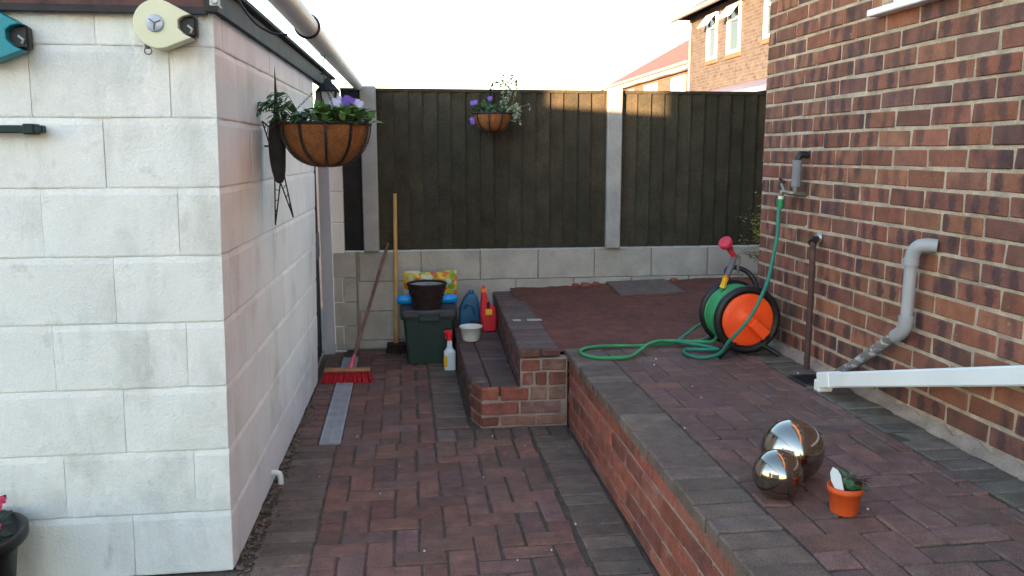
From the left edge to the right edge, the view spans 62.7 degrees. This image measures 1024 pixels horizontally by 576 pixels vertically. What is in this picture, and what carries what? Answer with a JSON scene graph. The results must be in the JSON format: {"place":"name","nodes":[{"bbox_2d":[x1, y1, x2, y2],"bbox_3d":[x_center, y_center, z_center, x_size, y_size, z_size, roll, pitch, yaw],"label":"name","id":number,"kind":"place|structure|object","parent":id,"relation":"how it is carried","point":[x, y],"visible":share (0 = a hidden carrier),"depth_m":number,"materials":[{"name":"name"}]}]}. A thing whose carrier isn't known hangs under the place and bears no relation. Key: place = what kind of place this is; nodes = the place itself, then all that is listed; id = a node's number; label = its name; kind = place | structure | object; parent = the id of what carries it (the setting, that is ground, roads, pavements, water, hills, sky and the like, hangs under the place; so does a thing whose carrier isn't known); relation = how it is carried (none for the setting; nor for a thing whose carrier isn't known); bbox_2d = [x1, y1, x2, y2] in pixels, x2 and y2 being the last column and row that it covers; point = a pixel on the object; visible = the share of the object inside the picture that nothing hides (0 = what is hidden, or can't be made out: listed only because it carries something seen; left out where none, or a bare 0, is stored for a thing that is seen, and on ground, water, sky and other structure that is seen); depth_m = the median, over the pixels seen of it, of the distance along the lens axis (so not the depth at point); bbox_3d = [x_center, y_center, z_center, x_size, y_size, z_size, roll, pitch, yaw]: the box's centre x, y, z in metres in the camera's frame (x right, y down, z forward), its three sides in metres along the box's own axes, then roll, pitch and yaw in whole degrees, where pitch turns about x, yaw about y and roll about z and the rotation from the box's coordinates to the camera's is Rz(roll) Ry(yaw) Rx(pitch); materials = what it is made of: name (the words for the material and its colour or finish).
{"place":"outdoors","nodes":[
{"label":"outdoors","id":0,"kind":"place"},
{"bbox_2d":[316,167,347,350],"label":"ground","id":1,"kind":"structure","parent":0,"point":[320,269],"depth_m":11.63,"materials":[{"name":"grey concrete"}]},
{"bbox_2d":[333,245,758,350],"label":"boundary wall","id":2,"kind":"structure","parent":1,"relation":"on","point":[498,269],"depth_m":6.41,"materials":[{"name":"grey concrete"}]},
{"bbox_2d":[340,88,363,250],"bbox_3d":[-1.171,-0.863,6.171,0.142,1.179,0.066,-1,9,-7],"label":"fence","id":3,"kind":"object","parent":2,"relation":"on","point":[353,205],"visible":0.64,"depth_m":6.19,"materials":[{"name":"black wood"}]},
{"bbox_2d":[360,86,379,251],"bbox_3d":[-1.043,-0.866,6.168,0.114,1.200,0.100,-1,9,-7],"label":"fence post","id":4,"kind":"object","parent":2,"relation":"on","point":[369,159],"visible":0.82,"depth_m":6.13,"materials":[{"name":"concrete"}]},
{"bbox_2d":[376,88,606,249],"bbox_3d":[-0.139,-0.884,6.304,1.715,1.179,0.066,-1,9,-7],"label":"fence","id":5,"kind":"object","parent":2,"relation":"on","point":[450,175],"visible":0.94,"depth_m":6.28,"materials":[{"name":"brown wood"}]},
{"bbox_2d":[470,68,530,132],"bbox_3d":[-0.107,-1.333,5.988,0.411,0.475,0.352,5,10,26],"label":"hanging basket","id":6,"kind":"object","parent":5,"relation":"hanging from","point":[490,121],"visible":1,"depth_m":5.93,"materials":[{"name":"brown wicker"}]},
{"bbox_2d":[604,88,622,248],"bbox_3d":[0.768,-0.903,6.401,0.112,1.200,0.100,-1,9,-7],"label":"fence post","id":7,"kind":"object","parent":2,"relation":"on","point":[613,162],"visible":1,"depth_m":6.35,"materials":[{"name":"concrete"}]},
{"bbox_2d":[620,90,766,246],"bbox_3d":[1.665,-0.921,6.535,1.702,1.179,0.066,-1,9,-7],"label":"fence","id":8,"kind":"object","parent":2,"relation":"on","point":[692,169],"visible":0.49,"depth_m":6.47,"materials":[{"name":"brown wood"}]},
{"bbox_2d":[564,348,830,575],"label":"retaining wall","id":9,"kind":"structure","parent":1,"relation":"on","point":[684,503],"depth_m":2.97,"materials":[{"name":"brick"}]},
{"bbox_2d":[758,0,1023,480],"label":"brick house","id":10,"kind":"structure","parent":1,"relation":"on","point":[901,122],"depth_m":3.42,"materials":[{"name":"brick"}]},
{"bbox_2d":[776,151,809,208],"bbox_3d":[1.433,-0.548,4.285,0.155,0.296,0.068,4,10,21],"label":"garden tap","id":11,"kind":"object","parent":10,"relation":"attached to","point":[796,173],"visible":1,"depth_m":4.26,"materials":[{"name":"black plastic"}]},
{"bbox_2d":[803,232,822,369],"bbox_3d":[1.486,0.069,4.164,0.047,0.687,0.118,8,12,40],"label":"standpipe","id":12,"kind":"object","parent":10,"relation":"attached to","point":[815,239],"visible":0.98,"depth_m":4.12,"materials":[{"name":"black metal"}]},
{"bbox_2d":[833,238,937,371],"bbox_3d":[1.529,0.136,3.587,0.098,0.755,0.672,-2,9,-14],"label":"waste pipe","id":13,"kind":"object","parent":10,"relation":"attached to","point":[916,249],"visible":0.98,"depth_m":3.33,"materials":[{"name":"grey plastic"}]},
{"bbox_2d":[867,0,938,16],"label":"window","id":14,"kind":"structure","parent":10,"relation":"in","point":[897,5],"depth_m":3.40,"materials":[{"name":"plastic"}]},
{"bbox_2d":[814,365,1023,391],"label":"downpipe","id":15,"kind":"object","parent":10,"relation":"attached to","point":[983,376],"visible":1,"depth_m":3.10,"materials":[{"name":"white plastic"}]},
{"bbox_2d":[135,349,657,575],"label":"yard paving","id":16,"kind":"structure","parent":0,"point":[445,505],"depth_m":3.62,"materials":[{"name":"red brick"}]},
{"bbox_2d":[0,495,28,575],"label":"planter","id":17,"kind":"object","parent":16,"relation":"on","point":[14,529],"visible":1,"depth_m":2.67,"materials":[{"name":"black plastic"}]},
{"bbox_2d":[0,0,346,575],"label":"garden shed","id":18,"kind":"structure","parent":16,"relation":"on","point":[161,355],"depth_m":2.84,"materials":[{"name":"paint"}]},
{"bbox_2d":[0,12,33,63],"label":"clothes line reel","id":19,"kind":"object","parent":18,"relation":"attached to","point":[16,38],"visible":1,"depth_m":2.58,"materials":[{"name":"teal plastic"}]},
{"bbox_2d":[0,124,45,134],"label":"wall rail","id":20,"kind":"object","parent":18,"relation":"attached to","point":[33,129],"depth_m":2.63,"materials":[{"name":"metal"}]},
{"bbox_2d":[133,0,198,54],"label":"clothes line reel","id":21,"kind":"object","parent":18,"relation":"attached to","point":[162,25],"visible":1,"depth_m":2.61,"materials":[{"name":"beige plastic"}]},
{"bbox_2d":[209,0,221,8],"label":"eye plate","id":22,"kind":"object","parent":18,"relation":"attached to","point":[214,2],"visible":1,"depth_m":2.65,"materials":[{"name":"white metal"}]},
{"bbox_2d":[262,66,293,224],"bbox_3d":[-0.991,-0.595,3.525,0.106,0.664,0.072,3,10,19],"label":"bird ornament","id":23,"kind":"object","parent":18,"relation":"attached to","point":[277,150],"visible":0.84,"depth_m":3.51,"materials":[{"name":"black metal"}]},
{"bbox_2d":[272,470,283,484],"bbox_3d":[-1.063,0.847,3.764,0.077,0.067,0.025,-1,9,-7],"label":"overflow pipe","id":24,"kind":"object","parent":18,"relation":"attached to","point":[278,474],"visible":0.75,"depth_m":3.76,"materials":[{"name":"white plastic"}]},
{"bbox_2d":[312,98,321,361],"bbox_3d":[-1.355,-0.399,5.686,0.065,1.880,0.710,-1,9,-7],"label":"door","id":25,"kind":"structure","parent":18,"relation":"in","point":[319,329],"depth_m":5.91,"materials":[{"name":"plastic"}]},
{"bbox_2d":[317,73,339,103],"bbox_3d":[-1.201,-1.268,5.460,0.159,0.256,0.141,-1,9,-7],"label":"lantern","id":26,"kind":"object","parent":18,"relation":"attached to","point":[323,91],"visible":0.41,"depth_m":5.42,"materials":[{"name":"black metal"}]},
{"bbox_2d":[234,404,315,575],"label":"gravel","id":27,"kind":"structure","parent":16,"relation":"on","point":[267,521],"depth_m":3.54,"materials":[{"name":"grey gravel"}]},
{"bbox_2d":[319,357,358,444],"bbox_3d":[-1.050,0.663,5.207,0.108,0.034,1.860,-1,9,-7],"label":"channel drain","id":28,"kind":"object","parent":16,"relation":"on","point":[333,430],"visible":0.77,"depth_m":4.80,"materials":[{"name":"grey metal"}]},
{"bbox_2d":[321,243,388,383],"bbox_3d":[-1.075,0.139,5.841,0.338,0.810,0.996,0,9,-1],"label":"broom","id":29,"kind":"object","parent":16,"relation":"on","point":[350,373],"visible":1,"depth_m":5.44,"materials":[{"name":"red plastic"}]},
{"bbox_2d":[386,194,406,353],"bbox_3d":[-0.865,-0.106,6.215,0.160,1.174,0.164,-1,9,-7],"label":"broom","id":30,"kind":"object","parent":16,"relation":"on","point":[396,346],"visible":0.99,"depth_m":6.22,"materials":[{"name":"brown wood"}]},
{"bbox_2d":[400,303,457,363],"bbox_3d":[-0.598,0.319,6.036,0.400,0.390,0.395,-1,9,-7],"label":"storage box","id":31,"kind":"object","parent":16,"relation":"on","point":[426,341],"visible":0.87,"depth_m":5.88,"materials":[{"name":"green plastic"}]},
{"bbox_2d":[407,279,446,309],"bbox_3d":[-0.597,0.050,5.909,0.285,0.183,0.285,-1,9,-7],"label":"wicker planter","id":32,"kind":"object","parent":31,"relation":"on","point":[427,294],"visible":1,"depth_m":5.82,"materials":[{"name":"brown wicker"}]},
{"bbox_2d":[396,270,457,303],"bbox_3d":[-0.620,-0.009,6.115,0.440,0.234,0.167,-1,9,-7],"label":"compost bag","id":33,"kind":"object","parent":31,"relation":"on","point":[449,277],"visible":0.54,"depth_m":6.10,"materials":[{"name":"plastic"}]},
{"bbox_2d":[443,330,455,369],"bbox_3d":[-0.427,0.421,5.750,0.083,0.277,0.057,-1,9,-7],"label":"spray bottle","id":34,"kind":"object","parent":16,"relation":"on","point":[449,357],"visible":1,"depth_m":5.73,"materials":[{"name":"white plastic"}]},
{"bbox_2d":[453,291,566,428],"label":"garden steps","id":35,"kind":"structure","parent":16,"relation":"on","point":[512,370],"depth_m":4.59,"materials":[{"name":"brick"}]},
{"bbox_2d":[458,290,480,324],"bbox_3d":[-0.303,0.149,6.083,0.165,0.265,0.135,-1,9,-7],"label":"blue canister","id":36,"kind":"object","parent":35,"relation":"on","point":[469,310],"visible":0.81,"depth_m":6.05,"materials":[{"name":"blue plastic"}]},
{"bbox_2d":[459,323,481,341],"bbox_3d":[-0.276,0.303,5.644,0.154,0.100,0.154,-1,9,-7],"label":"white bowl","id":37,"kind":"object","parent":35,"relation":"on","point":[470,332],"visible":1,"depth_m":5.60,"materials":[{"name":"white plastic"}]},
{"bbox_2d":[480,285,496,331],"bbox_3d":[-0.167,0.144,5.913,0.116,0.329,0.072,-1,9,-7],"label":"red bottle","id":38,"kind":"object","parent":35,"relation":"on","point":[488,315],"visible":0.99,"depth_m":5.89,"materials":[{"name":"red plastic"}]},
{"bbox_2d":[319,358,868,560],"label":"stone chips","id":39,"kind":"object","parent":16,"relation":"on","point":[575,523],"visible":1,"depth_m":3.67,"materials":[{"name":"white stone"}]},
{"bbox_2d":[261,369,998,570],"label":"leaf litter","id":40,"kind":"object","parent":16,"relation":"on","point":[566,446],"visible":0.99,"depth_m":3.65,"materials":[{"name":"brown plant"}]},
{"bbox_2d":[248,0,701,107],"label":"sky","id":41,"kind":"structure","parent":0,"point":[425,44],"materials":[{"name":"white"}]},
{"bbox_2d":[510,276,757,427],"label":"paving","id":42,"kind":"structure","parent":0,"point":[613,304],"depth_m":5.56,"materials":[{"name":"red brick"}]},
{"bbox_2d":[580,282,590,285],"bbox_3d":[0.567,-0.023,6.469,0.077,0.043,0.040,-1,9,-7],"label":"brick fragment","id":43,"kind":"object","parent":42,"relation":"on","point":[585,284],"visible":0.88,"depth_m":6.45,"materials":[{"name":"red brick"}]},
{"bbox_2d":[606,279,684,295],"bbox_3d":[0.993,0.006,6.310,0.494,0.086,0.400,-1,9,-7],"label":"paving slab","id":44,"kind":"object","parent":42,"relation":"on","point":[642,287],"depth_m":6.27,"materials":[{"name":"grey concrete"}]},
{"bbox_2d":[736,192,761,277],"bbox_3d":[1.867,-0.300,5.871,0.574,0.828,0.614,-1,9,-7],"label":"shrub","id":45,"kind":"object","parent":42,"relation":"on","point":[757,233],"visible":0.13,"depth_m":5.93,"materials":[{"name":"green plant"}]},
{"bbox_2d":[601,39,688,90],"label":"neighbour house","id":46,"kind":"structure","parent":0,"point":[667,71],"depth_m":27.30,"materials":[{"name":"tile"}]},
{"bbox_2d":[644,83,657,90],"bbox_3d":[4.588,-6.136,27.909,0.048,1.220,1.400,-1,9,-7],"label":"window","id":47,"kind":"structure","parent":46,"relation":"in","point":[651,87],"depth_m":27.64,"materials":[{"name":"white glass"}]},
{"bbox_2d":[670,75,685,90],"bbox_3d":[4.948,-5.689,25.118,0.034,1.220,1.300,-1,9,-7],"label":"window","id":48,"kind":"structure","parent":46,"relation":"in","point":[678,83],"depth_m":24.95,"materials":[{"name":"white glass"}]},
{"bbox_2d":[670,0,770,91],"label":"neighbour house","id":49,"kind":"structure","parent":0,"point":[728,45],"depth_m":20.45,"materials":[{"name":"brown brick"}]},
{"bbox_2d":[697,11,718,65],"bbox_3d":[5.006,-6.400,21.590,0.318,1.260,0.860,-1,9,-7],"label":"window","id":50,"kind":"structure","parent":49,"relation":"in","point":[710,20],"depth_m":21.59,"materials":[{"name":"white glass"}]},
{"bbox_2d":[717,1,741,59],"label":"window","id":51,"kind":"structure","parent":49,"relation":"in","point":[733,12],"depth_m":20.16,"materials":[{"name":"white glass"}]},
{"bbox_2d":[761,0,770,44],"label":"window","id":52,"kind":"structure","parent":49,"relation":"in","point":[767,3],"depth_m":18.37,"materials":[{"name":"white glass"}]},
{"bbox_2d":[601,345,1023,575],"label":"terrace paving","id":53,"kind":"structure","parent":0,"point":[936,506],"depth_m":2.85,"materials":[{"name":"red brick"}]},
{"bbox_2d":[579,209,780,359],"bbox_3d":[0.888,-0.051,4.487,1.025,0.795,0.566,2,9,11],"label":"garden hose","id":54,"kind":"object","parent":53,"relation":"on","point":[682,341],"visible":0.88,"depth_m":4.42,"materials":[{"name":"green rubber"}]},
{"bbox_2d":[699,265,780,358],"bbox_3d":[1.223,0.118,4.504,0.362,0.458,0.346,-1,9,-7],"label":"hose reel","id":55,"kind":"object","parent":53,"relation":"on","point":[724,314],"visible":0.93,"depth_m":4.40,"materials":[{"name":"orange plastic"}]},
{"bbox_2d":[718,236,740,288],"bbox_3d":[1.146,-0.135,4.472,0.135,0.286,0.091,-8,12,-40],"label":"spray gun","id":56,"kind":"object","parent":55,"relation":"on","point":[725,243],"visible":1,"depth_m":4.47,"materials":[{"name":"grey plastic"}]},
{"bbox_2d":[752,449,803,498],"bbox_3d":[0.826,0.577,2.613,0.153,0.153,0.153,-1,9,-7],"label":"mirror ball","id":57,"kind":"object","parent":53,"relation":"on","point":[777,473],"visible":1,"depth_m":2.56,"materials":[{"name":"metal"}]},
{"bbox_2d":[761,419,824,479],"bbox_3d":[0.920,0.530,2.757,0.201,0.201,0.201,-1,9,-7],"label":"mirror ball","id":58,"kind":"object","parent":53,"relation":"on","point":[801,441],"visible":0.62,"depth_m":2.69,"materials":[{"name":"metal"}]},
{"bbox_2d":[788,374,816,385],"bbox_3d":[1.410,0.433,3.972,0.142,0.008,0.172,-1,9,-7],"label":"gully","id":59,"kind":"object","parent":53,"relation":"on","point":[806,379],"visible":0.61,"depth_m":3.99,"materials":[{"name":"black plastic"}]},
{"bbox_2d":[827,467,872,516],"bbox_3d":[1.009,0.594,2.510,0.131,0.154,0.119,2,9,14],"label":"plant pot","id":60,"kind":"object","parent":53,"relation":"on","point":[846,491],"visible":1,"depth_m":2.48,"materials":[{"name":"orange ceramic"}]},
{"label":"near paving","id":61,"kind":"structure","parent":0,"visible":0},
{"bbox_3d":[-0.104,0.799,-1.438,0.080,1.846,0.080,-1,9,-7],"label":"timber post","id":62,"kind":"object","parent":61,"relation":"on","visible":0},
{"bbox_2d":[267,0,361,89],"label":"overhead pole","id":63,"kind":"object","parent":62,"relation":"attached to","point":[298,16],"visible":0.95,"depth_m":2.79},
{"bbox_2d":[237,0,320,38],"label":"power cable","id":64,"kind":"object","parent":63,"relation":"attached to","point":[271,32],"visible":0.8,"depth_m":2.69,"materials":[{"name":"black rubber"}]},
{"bbox_2d":[256,54,382,168],"bbox_3d":[-0.782,-0.726,3.449,0.506,0.486,0.450,-9,13,-44],"label":"hanging basket","id":65,"kind":"object","parent":63,"relation":"hanging from","point":[336,132],"visible":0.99,"depth_m":3.36,"materials":[{"name":"brown wicker"}]}
]}

